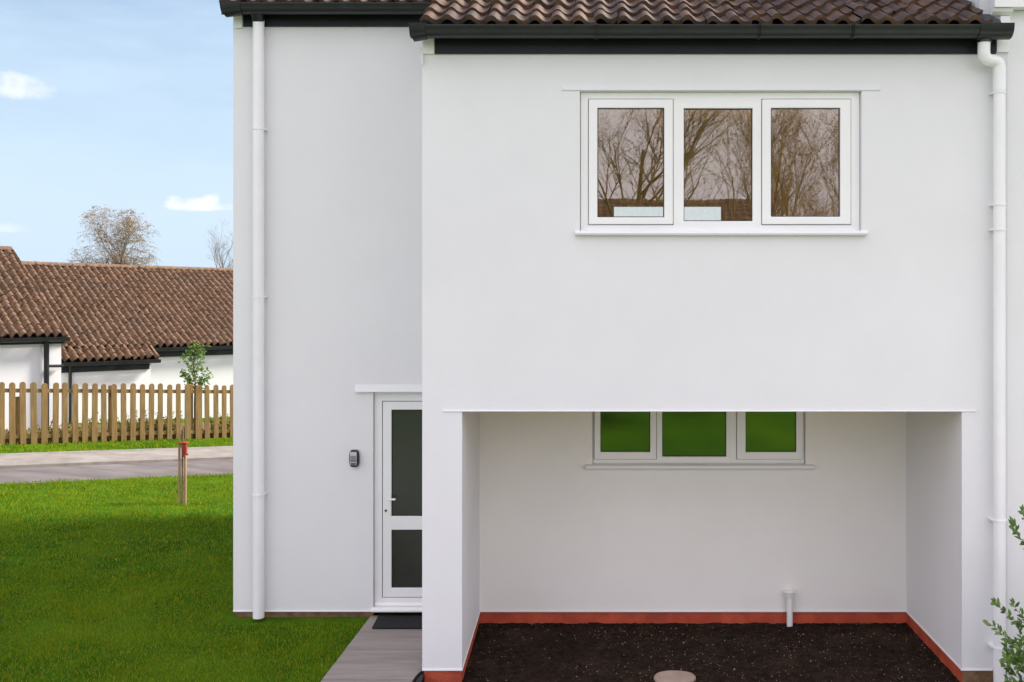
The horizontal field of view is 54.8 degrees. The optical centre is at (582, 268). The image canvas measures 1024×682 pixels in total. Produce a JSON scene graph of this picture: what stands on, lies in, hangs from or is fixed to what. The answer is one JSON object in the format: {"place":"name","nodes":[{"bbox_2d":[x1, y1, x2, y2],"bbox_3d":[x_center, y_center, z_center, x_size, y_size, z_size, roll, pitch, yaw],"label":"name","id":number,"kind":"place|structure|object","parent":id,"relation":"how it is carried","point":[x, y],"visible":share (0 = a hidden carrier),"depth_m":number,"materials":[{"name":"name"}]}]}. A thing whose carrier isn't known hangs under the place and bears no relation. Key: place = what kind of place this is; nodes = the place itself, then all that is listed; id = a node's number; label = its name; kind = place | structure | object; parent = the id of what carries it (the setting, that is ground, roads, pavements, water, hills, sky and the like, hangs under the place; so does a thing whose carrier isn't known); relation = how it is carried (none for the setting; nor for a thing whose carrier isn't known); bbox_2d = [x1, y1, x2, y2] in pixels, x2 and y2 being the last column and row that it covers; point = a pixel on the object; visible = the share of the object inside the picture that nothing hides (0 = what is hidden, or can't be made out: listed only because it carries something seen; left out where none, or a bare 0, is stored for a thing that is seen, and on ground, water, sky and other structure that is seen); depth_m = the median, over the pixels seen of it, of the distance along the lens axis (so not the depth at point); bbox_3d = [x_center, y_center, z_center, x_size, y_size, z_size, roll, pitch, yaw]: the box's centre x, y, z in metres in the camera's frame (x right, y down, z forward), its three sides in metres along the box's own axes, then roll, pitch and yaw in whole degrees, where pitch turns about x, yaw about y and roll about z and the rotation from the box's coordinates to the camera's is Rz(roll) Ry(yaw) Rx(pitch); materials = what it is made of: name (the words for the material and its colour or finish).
{"place":"outdoors","nodes":[
{"label":"outdoors","id":0,"kind":"place"},
{"bbox_2d":[0,472,232,572],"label":"grass","id":1,"kind":"structure","parent":0,"point":[126,490],"depth_m":13.07,"materials":[{"name":"green plant"}]},
{"bbox_2d":[0,459,232,483],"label":"road","id":2,"kind":"structure","parent":0,"point":[113,471],"depth_m":16.55,"materials":[{"name":"grey asphalt"}]},
{"bbox_2d":[0,448,232,468],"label":"pavement","id":3,"kind":"structure","parent":0,"point":[47,460],"depth_m":17.50,"materials":[{"name":"grey concrete"}]},
{"bbox_2d":[0,416,421,681],"bbox_3d":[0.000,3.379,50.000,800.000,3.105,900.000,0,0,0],"label":"lawn ground","id":4,"kind":"structure","parent":0,"point":[278,620],"depth_m":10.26,"materials":[{"name":"green plant"}]},
{"bbox_2d":[0,246,70,429],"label":"bungalow","id":5,"kind":"object","parent":4,"relation":"on","point":[33,335],"visible":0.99,"depth_m":20.11,"materials":[{"name":"white tile"}]},
{"bbox_2d":[37,423,60,433],"bbox_3d":[-10.407,3.157,19.185,0.299,0.379,0.448,0,0,5],"label":"weed","id":6,"kind":"object","parent":4,"relation":"on","point":[39,428],"visible":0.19,"depth_m":19.14,"materials":[{"name":"green plant"}]},
{"bbox_2d":[78,418,91,432],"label":"weed","id":7,"kind":"object","parent":4,"relation":"on","point":[88,424],"visible":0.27,"depth_m":20.07,"materials":[{"name":"green plant"}]},
{"bbox_2d":[88,416,107,430],"bbox_3d":[-9.921,3.235,20.161,0.497,0.421,0.332,0,0,-42],"label":"weed","id":8,"kind":"object","parent":4,"relation":"on","point":[98,423],"visible":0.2,"depth_m":20.15,"materials":[{"name":"green plant"}]},
{"bbox_2d":[67,205,160,268],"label":"bare tree","id":9,"kind":"object","parent":4,"relation":"on","point":[118,254],"visible":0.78,"depth_m":59.32,"materials":[{"name":"beige plant"}]},
{"bbox_2d":[0,382,232,444],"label":"picket fence","id":10,"kind":"object","parent":4,"relation":"on","point":[17,421],"visible":0.76,"depth_m":19.43,"materials":[{"name":"brown wood"}]},
{"bbox_2d":[0,437,232,452],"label":"grass","id":11,"kind":"structure","parent":4,"relation":"on","point":[116,444],"depth_m":18.98,"materials":[{"name":"green plant"}]},
{"bbox_2d":[0,446,232,455],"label":"kerb","id":12,"kind":"object","parent":4,"relation":"on","point":[91,451],"visible":0.24,"depth_m":18.30,"materials":[{"name":"grey concrete"}]},
{"bbox_2d":[5,422,229,442],"bbox_3d":[-9.819,3.421,20.589,2.200,0.716,6.614,0,0,41],"label":"earth strip","id":13,"kind":"object","parent":4,"relation":"on","point":[203,426],"visible":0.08,"depth_m":20.88,"materials":[{"name":"brown soil"}]},
{"bbox_2d":[48,420,71,433],"bbox_3d":[-10.137,3.135,19.030,0.509,0.489,0.482,0,0,-44],"label":"weed","id":14,"kind":"object","parent":13,"relation":"on","point":[50,432],"visible":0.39,"depth_m":19.09,"materials":[{"name":"green plant"}]},
{"bbox_2d":[126,418,139,431],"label":"weed","id":15,"kind":"object","parent":13,"relation":"on","point":[129,427],"visible":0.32,"depth_m":20.09,"materials":[{"name":"green plant"}]},
{"bbox_2d":[21,261,232,423],"bbox_3d":[-11.393,2.429,26.228,7.210,5.342,10.317,0,0,42],"label":"bungalow","id":16,"kind":"object","parent":4,"relation":"on","point":[129,325],"visible":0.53,"depth_m":23.87,"materials":[{"name":"brown tile"}]},
{"bbox_2d":[117,410,139,431],"bbox_3d":[-9.522,3.251,20.664,0.415,0.526,0.622,0,0,-43],"label":"weed","id":17,"kind":"object","parent":4,"relation":"on","point":[127,421],"visible":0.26,"depth_m":20.73,"materials":[{"name":"green plant"}]},
{"bbox_2d":[126,410,148,431],"bbox_3d":[-9.154,3.220,20.207,0.496,0.621,0.543,0,0,26],"label":"weed","id":18,"kind":"object","parent":4,"relation":"on","point":[146,421],"visible":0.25,"depth_m":20.22,"materials":[{"name":"green plant"}]},
{"bbox_2d":[146,412,166,430],"bbox_3d":[-8.897,3.287,20.523,0.441,0.552,0.482,0,0,-13],"label":"weed","id":19,"kind":"object","parent":4,"relation":"on","point":[156,429],"visible":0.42,"depth_m":20.57,"materials":[{"name":"green plant"}]},
{"bbox_2d":[154,412,175,430],"bbox_3d":[-8.987,3.326,21.169,0.415,0.526,0.622,0,0,5],"label":"weed","id":20,"kind":"object","parent":4,"relation":"on","point":[166,421],"visible":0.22,"depth_m":21.24,"materials":[{"name":"green plant"}]},
{"bbox_2d":[178,444,180,504],"bbox_3d":[-5.885,3.031,14.340,0.036,0.956,0.036,0,0,0],"label":"tree stake","id":21,"kind":"object","parent":4,"relation":"on","point":[179,473],"visible":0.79,"depth_m":14.32,"materials":[{"name":"brown wood"}]},
{"bbox_2d":[178,442,188,456],"bbox_3d":[-5.813,2.646,14.346,0.160,0.217,0.118,0,0,0],"label":"tree tie","id":22,"kind":"object","parent":21,"relation":"attached to","point":[184,449],"visible":1,"depth_m":14.31,"materials":[{"name":"red rubber"}]},
{"bbox_2d":[181,428,183,503],"bbox_3d":[-5.856,2.918,14.390,0.036,1.168,0.033,0,0,0],"label":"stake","id":23,"kind":"object","parent":4,"relation":"on","point":[182,435],"visible":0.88,"depth_m":14.38,"materials":[{"name":"brown wood"}]},
{"bbox_2d":[184,455,186,504],"bbox_3d":[-5.810,3.090,14.370,0.040,0.854,0.040,0,0,0],"label":"tree stake","id":24,"kind":"object","parent":4,"relation":"on","point":[185,480],"visible":0.79,"depth_m":14.35,"materials":[{"name":"brown wood"}]},
{"bbox_2d":[177,340,212,429],"bbox_3d":[-8.258,2.589,20.955,0.677,2.122,0.539,0,0,22],"label":"sapling","id":25,"kind":"object","parent":4,"relation":"on","point":[188,378],"visible":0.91,"depth_m":20.89,"materials":[{"name":"green plant"}]},
{"bbox_2d":[203,418,221,429],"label":"weed","id":26,"kind":"object","parent":4,"relation":"on","point":[211,421],"visible":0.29,"depth_m":21.43,"materials":[{"name":"green plant"}]},
{"bbox_2d":[205,220,232,267],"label":"bare tree","id":27,"kind":"object","parent":4,"relation":"on","point":[221,258],"visible":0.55,"depth_m":75.29,"materials":[{"name":"grey plant"}]},
{"bbox_2d":[210,413,229,428],"bbox_3d":[-8.133,3.478,22.098,0.365,0.463,0.547,0,0,18],"label":"weed","id":28,"kind":"object","parent":4,"relation":"on","point":[221,423],"visible":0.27,"depth_m":22.14,"materials":[{"name":"green plant"}]},
{"bbox_2d":[219,0,1014,681],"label":"white house","id":29,"kind":"structure","parent":4,"relation":"on","point":[505,350],"depth_m":8.43,"materials":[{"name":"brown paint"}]},
{"bbox_2d":[349,449,360,466],"bbox_3d":[-2.220,1.848,9.558,0.112,0.180,0.054,0,0,0],"label":"key safe","id":30,"kind":"object","parent":29,"relation":"attached to","point":[354,457],"visible":1,"depth_m":9.54,"materials":[{"name":"silver metal"}]},
{"bbox_2d":[371,392,421,611],"bbox_3d":[-1.696,2.270,9.613,0.713,2.126,0.165,0,0,0],"label":"door","id":31,"kind":"structure","parent":29,"relation":"in","point":[388,597],"depth_m":9.63,"materials":[{"name":"white plastic"}]},
{"bbox_2d":[610,203,725,219],"bbox_3d":[1.250,-0.369,14.450,1.840,1.338,0.140,0,0,0],"label":"rear window","id":32,"kind":"structure","parent":29,"relation":"in","point":[723,205],"depth_m":14.45,"materials":[{"name":"white plastic"}]},
{"bbox_2d":[586,412,814,468],"bbox_3d":[1.142,1.559,9.606,2.221,0.785,0.158,0,0,0],"label":"window","id":33,"kind":"structure","parent":29,"relation":"in","point":[621,440],"depth_m":9.63,"materials":[{"name":"white plastic"}]},
{"bbox_2d":[575,92,867,234],"bbox_3d":[1.148,-0.875,8.210,2.423,1.200,0.173,0,0,0],"label":"window","id":34,"kind":"structure","parent":29,"relation":"in","point":[673,104],"depth_m":8.23,"materials":[{"name":"white plastic"}]},
{"bbox_2d":[968,0,1023,681],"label":"neighbouring house","id":35,"kind":"structure","parent":4,"relation":"on","point":[1005,11],"depth_m":8.18,"materials":[{"name":"white paint"}]},
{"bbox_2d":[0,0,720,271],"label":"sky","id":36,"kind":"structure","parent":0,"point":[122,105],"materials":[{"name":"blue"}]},
{"bbox_2d":[321,615,421,681],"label":"path","id":37,"kind":"structure","parent":0,"point":[369,654],"depth_m":8.56,"materials":[{"name":"concrete"}]},
{"bbox_2d":[372,615,421,628],"bbox_3d":[-1.663,3.376,9.384,0.643,0.014,0.322,0,0,0],"label":"doormat","id":38,"kind":"object","parent":37,"relation":"on","point":[398,621],"visible":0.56,"depth_m":9.35,"materials":[{"name":"black rubber"}]},
{"bbox_2d":[412,671,423,681],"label":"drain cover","id":39,"kind":"object","parent":37,"relation":"on","point":[419,676],"visible":0.63,"depth_m":8.12,"materials":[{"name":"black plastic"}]},
{"bbox_2d":[462,622,959,681],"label":"soil","id":40,"kind":"structure","parent":0,"point":[572,664],"depth_m":8.85,"materials":[{"name":"brown soil"}]},
{"bbox_2d":[654,670,695,681],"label":"flat stone","id":41,"kind":"object","parent":40,"relation":"on","point":[673,676],"visible":1,"depth_m":8.27,"materials":[{"name":"beige stone"}]},
{"bbox_2d":[472,623,949,681],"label":"grit","id":42,"kind":"object","parent":40,"relation":"on","point":[714,654],"visible":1,"depth_m":8.89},
{"bbox_2d":[982,504,1023,681],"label":"shrub","id":43,"kind":"object","parent":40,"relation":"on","point":[1016,660],"visible":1,"depth_m":7.43,"materials":[{"name":"green plant"}]}
]}

